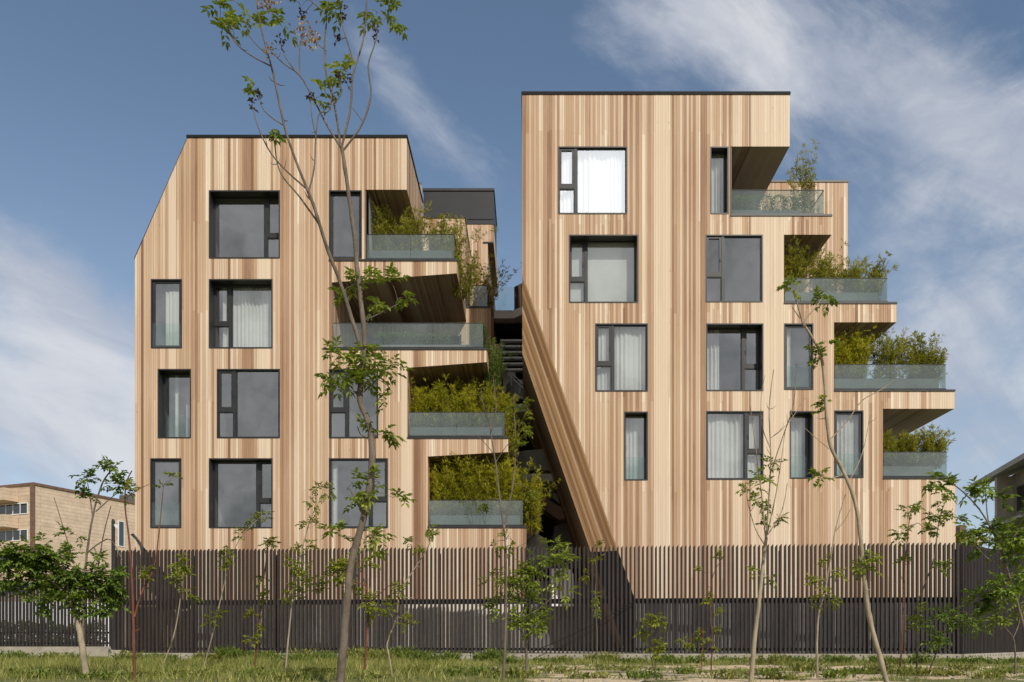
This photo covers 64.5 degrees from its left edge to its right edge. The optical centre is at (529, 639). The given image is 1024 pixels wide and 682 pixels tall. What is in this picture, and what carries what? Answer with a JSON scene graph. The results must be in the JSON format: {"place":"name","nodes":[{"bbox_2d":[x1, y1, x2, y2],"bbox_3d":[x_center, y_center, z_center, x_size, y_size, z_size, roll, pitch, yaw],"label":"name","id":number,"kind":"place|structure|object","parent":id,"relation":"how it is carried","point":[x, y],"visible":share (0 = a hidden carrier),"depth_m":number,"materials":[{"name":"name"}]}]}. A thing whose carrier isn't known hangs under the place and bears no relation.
{"place":"outdoors","nodes":[
{"label":"outdoors","id":0,"kind":"place"},
{"bbox_2d":[198,604,524,651],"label":"garden wall","id":1,"kind":"structure","parent":0,"point":[515,638],"depth_m":29.25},
{"bbox_2d":[0,652,1023,681],"bbox_3d":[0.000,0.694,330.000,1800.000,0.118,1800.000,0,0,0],"label":"ground","id":2,"kind":"structure","parent":0,"point":[695,678],"depth_m":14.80,"materials":[{"name":"green plant"}]},
{"bbox_2d":[0,482,134,601],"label":"stone house","id":3,"kind":"structure","parent":2,"relation":"on","point":[28,511],"depth_m":93.30,"materials":[{"name":"beige stone"}]},
{"bbox_2d":[0,502,27,514],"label":"window","id":4,"kind":"structure","parent":3,"relation":"in","point":[17,508],"depth_m":90.99,"materials":[{"name":"white paint"}]},
{"bbox_2d":[0,531,134,677],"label":"round tree","id":5,"kind":"object","parent":2,"relation":"on","point":[75,579],"visible":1,"depth_m":14.90,"materials":[{"name":"green plant"}]},
{"bbox_2d":[52,454,136,639],"bbox_3d":[-9.654,-1.650,17.968,1.920,4.914,0.963,0,0,0],"label":"slender tree","id":6,"kind":"object","parent":2,"relation":"on","point":[91,472],"visible":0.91,"depth_m":17.97,"materials":[{"name":"green plant"}]},
{"bbox_2d":[123,470,182,681],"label":"red stemmed tree","id":7,"kind":"object","parent":2,"relation":"on","point":[143,575],"visible":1,"depth_m":12.98,"materials":[{"name":"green plant"}]},
{"bbox_2d":[161,552,204,666],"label":"sapling","id":8,"kind":"object","parent":2,"relation":"on","point":[183,567],"visible":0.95,"depth_m":20.00,"materials":[{"name":"green plant"}]},
{"bbox_2d":[200,509,274,668],"bbox_3d":[-6.838,-1.147,19.016,1.678,3.870,0.750,0,0,0],"label":"sapling","id":9,"kind":"object","parent":2,"relation":"on","point":[225,567],"visible":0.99,"depth_m":18.98,"materials":[{"name":"green plant"}]},
{"bbox_2d":[241,536,282,665],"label":"sapling","id":10,"kind":"object","parent":2,"relation":"on","point":[269,541],"visible":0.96,"depth_m":17.94,"materials":[{"name":"green plant"}]},
{"bbox_2d":[277,481,335,668],"bbox_3d":[-4.958,-1.395,17.918,1.322,4.360,0.954,0,0,0],"label":"sapling","id":11,"kind":"object","parent":2,"relation":"on","point":[295,572],"visible":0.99,"depth_m":17.98,"materials":[{"name":"green plant"}]},
{"bbox_2d":[200,0,418,681],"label":"ash tree","id":12,"kind":"object","parent":2,"relation":"on","point":[359,376],"visible":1,"depth_m":11.46,"materials":[{"name":"green plant"}]},
{"bbox_2d":[307,552,410,674],"bbox_3d":[-3.049,-0.413,14.436,1.945,2.320,0.768,0,0,17],"label":"sapling","id":13,"kind":"object","parent":2,"relation":"on","point":[343,563],"visible":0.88,"depth_m":14.47,"materials":[{"name":"green plant"}]},
{"bbox_2d":[348,647,402,660],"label":"weed clump","id":14,"kind":"object","parent":2,"relation":"on","point":[382,653],"visible":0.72,"depth_m":24.49,"materials":[{"name":"green plant"}]},
{"bbox_2d":[378,524,440,675],"bbox_3d":[-2.218,-0.684,14.944,1.216,2.879,0.606,0,0,0],"label":"sapling","id":15,"kind":"object","parent":2,"relation":"on","point":[429,533],"visible":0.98,"depth_m":14.97,"materials":[{"name":"green plant"}]},
{"bbox_2d":[477,375,539,680],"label":"slender tree","id":16,"kind":"object","parent":2,"relation":"on","point":[526,430],"visible":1,"depth_m":14.02,"materials":[{"name":"green plant"}]},
{"bbox_2d":[485,665,542,677],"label":"weed clump","id":17,"kind":"object","parent":2,"relation":"on","point":[511,671],"visible":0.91,"depth_m":14.40,"materials":[{"name":"green plant"}]},
{"bbox_2d":[477,534,581,677],"bbox_3d":[0.000,-0.567,14.437,1.896,2.662,1.010,0,0,0],"label":"bushy tree","id":18,"kind":"object","parent":2,"relation":"on","point":[530,572],"visible":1,"depth_m":14.42,"materials":[{"name":"green plant"}]},
{"bbox_2d":[578,539,604,667],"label":"sapling","id":19,"kind":"object","parent":2,"relation":"on","point":[586,577],"visible":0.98,"depth_m":18.97,"materials":[{"name":"green plant"}]},
{"bbox_2d":[614,666,675,679],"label":"weed clump","id":20,"kind":"object","parent":2,"relation":"on","point":[637,674],"visible":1,"depth_m":13.99,"materials":[{"name":"green plant"}]},
{"bbox_2d":[632,611,667,677],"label":"sapling","id":21,"kind":"object","parent":2,"relation":"on","point":[653,622],"visible":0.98,"depth_m":14.97,"materials":[{"name":"green plant"}]},
{"bbox_2d":[674,548,725,669],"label":"sapling","id":22,"kind":"object","parent":2,"relation":"on","point":[697,636],"visible":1,"depth_m":18.00,"materials":[{"name":"green plant"}]},
{"bbox_2d":[735,364,804,681],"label":"slender tree","id":23,"kind":"object","parent":2,"relation":"on","point":[764,521],"visible":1,"depth_m":13.46,"materials":[{"name":"green plant"}]},
{"bbox_2d":[804,495,849,678],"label":"sapling","id":24,"kind":"object","parent":2,"relation":"on","point":[812,582],"visible":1,"depth_m":14.94,"materials":[{"name":"green plant"}]},
{"bbox_2d":[776,275,895,681],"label":"curved tree","id":25,"kind":"object","parent":2,"relation":"on","point":[863,563],"visible":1,"depth_m":12.44,"materials":[{"name":"green plant"}]},
{"bbox_2d":[867,665,951,675],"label":"weed clump","id":26,"kind":"object","parent":2,"relation":"on","point":[909,670],"visible":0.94,"depth_m":14.72,"materials":[{"name":"green plant"}]},
{"bbox_2d":[887,500,938,675],"bbox_3d":[7.098,-0.924,14.983,0.890,3.361,0.660,0,0,26],"label":"red stemmed tree","id":27,"kind":"object","parent":2,"relation":"on","point":[915,509],"visible":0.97,"depth_m":14.99,"materials":[{"name":"green plant"}]},
{"bbox_2d":[904,484,971,668],"bbox_3d":[7.737,-1.116,15.399,1.206,3.750,0.577,0,0,12],"label":"sapling","id":28,"kind":"object","parent":2,"relation":"on","point":[944,516],"visible":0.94,"depth_m":15.40,"materials":[{"name":"green plant"}]},
{"bbox_2d":[919,603,992,672],"bbox_3d":[8.856,0.004,16.780,1.155,1.526,1.176,0,0,-25],"label":"shrub","id":29,"kind":"object","parent":2,"relation":"on","point":[963,617],"visible":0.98,"depth_m":16.91,"materials":[{"name":"green plant"}]},
{"bbox_2d":[922,472,1023,630],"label":"arching tree","id":30,"kind":"object","parent":2,"relation":"on","point":[1001,592],"visible":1,"depth_m":14.00,"materials":[{"name":"green plant"}]},
{"bbox_2d":[970,453,1023,555],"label":"brown house","id":31,"kind":"structure","parent":2,"relation":"on","point":[1001,477],"depth_m":56.35,"materials":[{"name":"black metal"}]},
{"bbox_2d":[982,597,1023,673],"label":"sapling","id":32,"kind":"object","parent":2,"relation":"on","point":[993,623],"visible":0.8,"depth_m":16.02,"materials":[{"name":"green plant"}]},
{"bbox_2d":[0,0,1023,548],"label":"sky","id":33,"kind":"structure","parent":0,"point":[918,105],"materials":[{"name":"blue"}]},
{"bbox_2d":[528,650,950,653],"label":"yard","id":34,"kind":"structure","parent":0,"point":[679,653],"depth_m":30.07,"materials":[{"name":"grey concrete"}]},
{"bbox_2d":[0,583,110,655],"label":"slat fence","id":35,"kind":"object","parent":34,"relation":"on","point":[10,632],"visible":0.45,"depth_m":33.94,"materials":[{"name":"metal"}]},
{"bbox_2d":[134,135,526,652],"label":"apartment building","id":36,"kind":"structure","parent":34,"relation":"on","point":[264,429],"depth_m":30.00,"materials":[{"name":"wood"}]},
{"bbox_2d":[150,458,180,527],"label":"window","id":37,"kind":"structure","parent":36,"relation":"in","point":[152,460],"depth_m":30.06,"materials":[{"name":"black metal"}]},
{"bbox_2d":[151,279,181,347],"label":"window","id":38,"kind":"structure","parent":36,"relation":"in","point":[153,281],"depth_m":30.06,"materials":[{"name":"black metal"}]},
{"bbox_2d":[166,291,178,344],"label":"curtain","id":39,"kind":"object","parent":36,"relation":"hanging from","point":[172,318],"visible":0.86,"depth_m":30.27,"materials":[{"name":"fabric"}]},
{"bbox_2d":[158,369,190,437],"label":"window","id":40,"kind":"structure","parent":36,"relation":"in","point":[162,373],"depth_m":30.22,"materials":[{"name":"black metal"}]},
{"bbox_2d":[209,279,271,347],"bbox_3d":[-10.674,-12.063,30.238,2.358,2.568,0.504,0,0,0],"label":"window","id":41,"kind":"structure","parent":36,"relation":"in","point":[214,284],"depth_m":30.34,"materials":[{"name":"black metal"}]},
{"bbox_2d":[209,458,271,527],"bbox_3d":[-10.674,-5.421,30.208,2.358,2.589,0.444,0,0,0],"label":"window","id":42,"kind":"structure","parent":36,"relation":"in","point":[259,461],"depth_m":30.33,"materials":[{"name":"black metal"}]},
{"bbox_2d":[209,190,279,258],"bbox_3d":[-10.537,-15.368,30.238,2.632,2.526,0.504,0,0,0],"label":"window","id":43,"kind":"structure","parent":36,"relation":"in","point":[268,195],"depth_m":30.28,"materials":[{"name":"black metal"}]},
{"bbox_2d":[223,287,270,346],"bbox_3d":[-10.568,-12.053,30.645,2.004,2.488,0.136,0,0,0],"label":"curtain","id":44,"kind":"object","parent":36,"relation":"hanging from","point":[251,317],"visible":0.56,"depth_m":30.65,"materials":[{"name":"fabric"}]},
{"bbox_2d":[217,369,279,437],"bbox_3d":[-10.389,-8.737,30.058,2.337,2.568,0.144,0,0,0],"label":"window","id":45,"kind":"structure","parent":36,"relation":"in","point":[233,409],"depth_m":30.05,"materials":[{"name":"black metal"}]},
{"bbox_2d":[333,461,337,525],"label":"curtain","id":46,"kind":"object","parent":36,"relation":"hanging from","point":[335,491],"visible":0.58,"depth_m":30.28,"materials":[{"name":"fabric"}]},
{"bbox_2d":[329,190,361,258],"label":"window","id":47,"kind":"structure","parent":36,"relation":"in","point":[332,193],"depth_m":30.12,"materials":[{"name":"black metal"}]},
{"bbox_2d":[329,369,377,437],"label":"window","id":48,"kind":"structure","parent":36,"relation":"in","point":[345,409],"depth_m":30.05,"materials":[{"name":"black metal"}]},
{"bbox_2d":[329,458,387,527],"bbox_3d":[-6.316,-5.421,30.053,2.189,2.589,0.134,0,0,0],"label":"window","id":49,"kind":"structure","parent":36,"relation":"in","point":[381,499],"depth_m":30.03,"materials":[{"name":"black metal"}]},
{"bbox_2d":[371,250,452,257],"bbox_3d":[-4.389,-14.305,30.500,3.010,0.476,0.500,0,0,0],"label":"planter box","id":50,"kind":"object","parent":36,"relation":"on","point":[411,254],"visible":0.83,"depth_m":30.25,"materials":[{"name":"metal"}]},
{"bbox_2d":[371,200,435,249],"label":"bamboo shrub","id":51,"kind":"object","parent":50,"relation":"in","point":[383,242],"visible":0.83,"depth_m":30.65,"materials":[{"name":"green plant"}]},
{"bbox_2d":[417,211,497,262],"bbox_3d":[-2.783,-15.433,31.183,3.320,1.996,1.743,0,0,0],"label":"bamboo shrub","id":52,"kind":"object","parent":50,"relation":"in","point":[448,240],"visible":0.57,"depth_m":30.93,"materials":[{"name":"green plant"}]},
{"bbox_2d":[438,242,487,301],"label":"bamboo shrub","id":53,"kind":"object","parent":50,"relation":"in","point":[466,292],"visible":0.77,"depth_m":31.25,"materials":[{"name":"green plant"}]},
{"bbox_2d":[377,345,477,346],"bbox_3d":[-3.947,-11.021,31.150,4.105,0.476,0.500,0,0,0],"label":"planter box","id":54,"kind":"object","parent":36,"relation":"on","point":[426,346],"visible":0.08,"depth_m":30.90,"materials":[{"name":"metal"}]},
{"bbox_2d":[372,331,452,344],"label":"round hedge","id":55,"kind":"object","parent":54,"relation":"in","point":[388,336],"visible":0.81,"depth_m":31.04,"materials":[{"name":"green plant"}]},
{"bbox_2d":[479,336,521,394],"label":"trailing shrub","id":56,"kind":"object","parent":54,"relation":"in","point":[494,371],"visible":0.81,"depth_m":31.30,"materials":[{"name":"green plant"}]},
{"bbox_2d":[410,427,501,434],"bbox_3d":[-2.716,-7.717,30.450,3.411,0.436,0.500,0,0,0],"label":"planter box","id":57,"kind":"object","parent":36,"relation":"on","point":[452,430],"visible":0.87,"depth_m":30.20,"materials":[{"name":"metal"}]},
{"bbox_2d":[408,376,445,428],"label":"bamboo shrub","id":58,"kind":"object","parent":57,"relation":"in","point":[423,401],"visible":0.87,"depth_m":30.36,"materials":[{"name":"green plant"}]},
{"bbox_2d":[428,374,493,426],"bbox_3d":[-2.540,-8.921,30.759,2.692,2.242,1.678,0,0,0],"label":"bamboo shrub","id":59,"kind":"object","parent":57,"relation":"in","point":[456,404],"visible":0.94,"depth_m":30.46,"materials":[{"name":"green plant"}]},
{"bbox_2d":[462,382,518,432],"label":"bamboo shrub","id":60,"kind":"object","parent":57,"relation":"in","point":[480,419],"visible":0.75,"depth_m":30.50,"materials":[{"name":"green plant"}]},
{"bbox_2d":[431,515,519,524],"bbox_3d":[-2.000,-4.421,30.450,3.326,0.456,0.500,0,0,0],"label":"planter box","id":61,"kind":"object","parent":36,"relation":"on","point":[471,519],"visible":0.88,"depth_m":30.20,"materials":[{"name":"metal"}]},
{"bbox_2d":[429,458,477,514],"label":"bamboo shrub","id":62,"kind":"object","parent":61,"relation":"in","point":[442,489],"visible":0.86,"depth_m":30.37,"materials":[{"name":"green plant"}]},
{"bbox_2d":[443,451,511,514],"bbox_3d":[-1.985,-5.779,30.546,2.686,2.459,1.704,0,0,0],"label":"bamboo shrub","id":63,"kind":"object","parent":61,"relation":"in","point":[477,484],"visible":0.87,"depth_m":30.31,"materials":[{"name":"green plant"}]},
{"bbox_2d":[463,454,534,514],"bbox_3d":[-1.109,-5.756,30.625,2.731,2.403,1.684,0,0,0],"label":"bamboo shrub","id":64,"kind":"object","parent":61,"relation":"in","point":[505,484],"visible":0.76,"depth_m":30.38,"materials":[{"name":"green plant"}]},
{"bbox_2d":[515,466,561,535],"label":"trailing shrub","id":65,"kind":"object","parent":61,"relation":"in","point":[533,522],"visible":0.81,"depth_m":30.70,"materials":[{"name":"green plant"}]},
{"bbox_2d":[467,239,520,316],"bbox_3d":[-1.600,-15.841,36.160,3.508,3.369,1.774,0,0,-14],"label":"bamboo shrub","id":66,"kind":"object","parent":36,"relation":"on","point":[482,301],"visible":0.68,"depth_m":36.03,"materials":[{"name":"green plant"}]},
{"bbox_2d":[495,323,578,647],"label":"stair hall","id":67,"kind":"structure","parent":34,"relation":"on","point":[509,335],"depth_m":36.60,"materials":[{"name":"stone"}]},
{"bbox_2d":[493,283,521,335],"bbox_3d":[-0.601,-15.800,38.800,2.212,1.467,4.400,0,0,0],"label":"footbridge","id":68,"kind":"object","parent":67,"relation":"on","point":[508,316],"visible":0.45,"depth_m":38.00,"materials":[{"name":"black glass"}]},
{"bbox_2d":[109,542,967,660],"bbox_3d":[-0.256,-1.140,27.152,28.639,3.972,0.396,0,0,4],"label":"slat fence","id":69,"kind":"object","parent":34,"relation":"on","point":[147,603],"visible":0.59,"depth_m":27.06,"materials":[{"name":"metal"}]},
{"bbox_2d":[531,581,616,650],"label":"wall","id":70,"kind":"structure","parent":34,"relation":"on","point":[573,624],"depth_m":33.50,"materials":[{"name":"concrete"}]},
{"bbox_2d":[521,91,956,651],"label":"apartment building","id":71,"kind":"structure","parent":34,"relation":"on","point":[700,269],"depth_m":30.00,"materials":[{"name":"wood"}]},
{"bbox_2d":[560,150,624,212],"bbox_3d":[2.371,-17.015,30.279,2.440,2.475,0.148,0,0,0],"label":"curtain","id":72,"kind":"object","parent":71,"relation":"hanging from","point":[601,182],"visible":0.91,"depth_m":30.28,"materials":[{"name":"fabric"}]},
{"bbox_2d":[558,146,627,213],"bbox_3d":[2.358,-17.000,30.053,2.568,2.505,0.134,0,0,0],"label":"window","id":73,"kind":"structure","parent":71,"relation":"in","point":[574,186],"depth_m":30.02,"materials":[{"name":"black metal"}]},
{"bbox_2d":[570,243,633,301],"bbox_3d":[2.758,-13.741,30.610,2.414,2.496,0.001,0,0,0],"label":"roller blind","id":74,"kind":"object","parent":71,"relation":"attached to","point":[610,272],"visible":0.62,"depth_m":30.61,"materials":[{"name":"fabric"}]},
{"bbox_2d":[569,235,637,302],"bbox_3d":[2.758,-13.726,30.238,2.568,2.526,0.504,0,0,0],"label":"window","id":75,"kind":"structure","parent":71,"relation":"in","point":[584,240],"depth_m":30.39,"materials":[{"name":"black metal"}]},
{"bbox_2d":[597,327,644,389],"bbox_3d":[3.431,-10.457,30.297,1.822,2.496,0.142,0,0,1],"label":"curtain","id":76,"kind":"object","parent":71,"relation":"hanging from","point":[629,358],"visible":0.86,"depth_m":30.29,"materials":[{"name":"fabric"}]},
{"bbox_2d":[595,323,647,391],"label":"window","id":77,"kind":"structure","parent":71,"relation":"in","point":[611,363],"depth_m":30.04,"materials":[{"name":"black metal"}]},
{"bbox_2d":[626,417,642,478],"bbox_3d":[3.949,-7.183,30.584,0.726,2.517,0.099,0,0,2],"label":"curtain","id":78,"kind":"object","parent":71,"relation":"hanging from","point":[634,447],"visible":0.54,"depth_m":30.56,"materials":[{"name":"fabric"}]},
{"bbox_2d":[624,412,647,479],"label":"window","id":79,"kind":"structure","parent":71,"relation":"in","point":[626,414],"depth_m":30.10,"materials":[{"name":"black metal"}]},
{"bbox_2d":[707,330,718,389],"bbox_3d":[6.893,-10.468,30.617,0.576,2.475,0.107,0,0,6],"label":"curtain","id":80,"kind":"object","parent":71,"relation":"hanging from","point":[712,359],"visible":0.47,"depth_m":30.61,"materials":[{"name":"fabric"}]},
{"bbox_2d":[711,155,723,212],"bbox_3d":[7.050,-17.015,30.519,0.630,2.475,0.121,0,0,4],"label":"curtain","id":81,"kind":"object","parent":71,"relation":"hanging from","point":[717,183],"visible":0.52,"depth_m":30.51,"materials":[{"name":"fabric"}]},
{"bbox_2d":[710,146,728,213],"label":"window","id":82,"kind":"structure","parent":71,"relation":"in","point":[714,150],"depth_m":30.11,"materials":[{"name":"black metal"}]},
{"bbox_2d":[708,414,759,477],"bbox_3d":[7.611,-7.205,30.287,1.999,2.517,0.136,0,0,0],"label":"curtain","id":83,"kind":"object","parent":71,"relation":"hanging from","point":[725,445],"visible":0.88,"depth_m":30.28,"materials":[{"name":"fabric"}]},
{"bbox_2d":[705,235,762,301],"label":"window","id":84,"kind":"structure","parent":71,"relation":"in","point":[721,274],"depth_m":30.03,"materials":[{"name":"black metal"}]},
{"bbox_2d":[706,323,762,390],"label":"window","id":85,"kind":"structure","parent":71,"relation":"in","point":[744,327],"depth_m":30.36,"materials":[{"name":"black metal"}]},
{"bbox_2d":[706,411,762,479],"bbox_3d":[7.611,-7.189,30.053,2.126,2.547,0.134,0,0,0],"label":"window","id":86,"kind":"structure","parent":71,"relation":"in","point":[746,451],"depth_m":30.03,"materials":[{"name":"black metal"}]},
{"bbox_2d":[732,210,800,212],"bbox_3d":[8.863,-15.888,30.500,2.568,0.316,0.500,0,0,0],"label":"planter box","id":87,"kind":"object","parent":71,"relation":"on","point":[766,211],"visible":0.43,"depth_m":30.25,"materials":[{"name":"concrete"}]},
{"bbox_2d":[732,194,799,209],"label":"round hedge","id":88,"kind":"object","parent":87,"relation":"in","point":[734,199],"visible":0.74,"depth_m":30.38,"materials":[{"name":"green plant"}]},
{"bbox_2d":[785,138,817,212],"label":"bamboo shrub","id":89,"kind":"object","parent":87,"relation":"in","point":[805,186],"visible":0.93,"depth_m":30.54,"materials":[{"name":"green plant"}]},
{"bbox_2d":[791,417,802,476],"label":"curtain","id":90,"kind":"object","parent":71,"relation":"hanging from","point":[796,449],"visible":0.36,"depth_m":30.57,"materials":[{"name":"fabric"}]},
{"bbox_2d":[784,323,813,389],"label":"window","id":91,"kind":"structure","parent":71,"relation":"in","point":[786,325],"depth_m":30.06,"materials":[{"name":"black metal"}]},
{"bbox_2d":[790,411,813,478],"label":"window","id":92,"kind":"structure","parent":71,"relation":"in","point":[810,418],"depth_m":30.08,"materials":[{"name":"black metal"}]},
{"bbox_2d":[784,292,877,300],"bbox_3d":[11.274,-12.721,30.450,3.474,0.466,0.500,0,0,0],"label":"planter box","id":93,"kind":"object","parent":71,"relation":"on","point":[848,296],"visible":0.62,"depth_m":30.20,"materials":[{"name":"concrete"}]},
{"bbox_2d":[784,235,825,292],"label":"bamboo shrub","id":94,"kind":"object","parent":93,"relation":"in","point":[794,268],"visible":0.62,"depth_m":30.41,"materials":[{"name":"green plant"}]},
{"bbox_2d":[799,237,848,291],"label":"bamboo shrub","id":95,"kind":"object","parent":93,"relation":"in","point":[823,271],"visible":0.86,"depth_m":30.46,"materials":[{"name":"green plant"}]},
{"bbox_2d":[828,250,897,297],"bbox_3d":[12.540,-13.726,30.588,2.395,1.699,1.838,0,0,-29],"label":"bamboo shrub","id":96,"kind":"object","parent":93,"relation":"in","point":[859,285],"visible":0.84,"depth_m":30.50,"materials":[{"name":"green plant"}]},
{"bbox_2d":[837,415,857,474],"bbox_3d":[11.848,-7.247,30.281,0.909,2.475,0.139,0,0,0],"label":"curtain","id":97,"kind":"object","parent":71,"relation":"hanging from","point":[847,444],"visible":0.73,"depth_m":30.30,"materials":[{"name":"fabric"}]},
{"bbox_2d":[834,410,863,477],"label":"window","id":98,"kind":"structure","parent":71,"relation":"in","point":[836,412],"depth_m":30.06,"materials":[{"name":"black metal"}]},
{"bbox_2d":[834,379,938,388],"bbox_3d":[13.316,-9.494,30.450,3.895,0.496,0.500,0,0,0],"label":"planter box","id":99,"kind":"object","parent":71,"relation":"on","point":[883,383],"visible":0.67,"depth_m":30.20,"materials":[{"name":"concrete"}]},
{"bbox_2d":[834,326,884,378],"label":"bamboo shrub","id":100,"kind":"object","parent":99,"relation":"in","point":[849,353],"visible":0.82,"depth_m":30.34,"materials":[{"name":"green plant"}]},
{"bbox_2d":[868,327,943,378],"bbox_3d":[14.143,-10.719,30.258,2.793,2.163,1.638,0,0,20],"label":"bamboo shrub","id":101,"kind":"object","parent":99,"relation":"in","point":[888,355],"visible":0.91,"depth_m":30.41,"materials":[{"name":"green plant"}]},
{"bbox_2d":[894,330,949,379],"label":"bamboo shrub","id":102,"kind":"object","parent":99,"relation":"on","point":[920,371],"visible":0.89,"depth_m":30.36,"materials":[{"name":"green plant"}]},
{"bbox_2d":[883,466,932,475],"bbox_3d":[14.116,-6.242,30.450,1.874,0.476,0.500,0,0,0],"label":"planter box","id":103,"kind":"object","parent":71,"relation":"on","point":[905,470],"visible":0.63,"depth_m":30.20,"materials":[{"name":"concrete"}]},
{"bbox_2d":[883,429,928,465],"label":"bamboo shrub","id":104,"kind":"object","parent":103,"relation":"in","point":[896,452],"visible":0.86,"depth_m":30.31,"materials":[{"name":"green plant"}]},
{"bbox_2d":[890,424,956,469],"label":"bamboo shrub","id":105,"kind":"object","parent":103,"relation":"in","point":[931,450],"visible":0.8,"depth_m":30.34,"materials":[{"name":"green plant"}]},
{"bbox_2d":[636,602,950,652],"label":"retaining wall","id":106,"kind":"structure","parent":34,"relation":"on","point":[666,627],"depth_m":27.65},
{"bbox_2d":[955,543,1023,659],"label":"slat fence","id":107,"kind":"object","parent":34,"relation":"on","point":[973,575],"visible":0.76,"depth_m":27.40,"materials":[{"name":"metal"}]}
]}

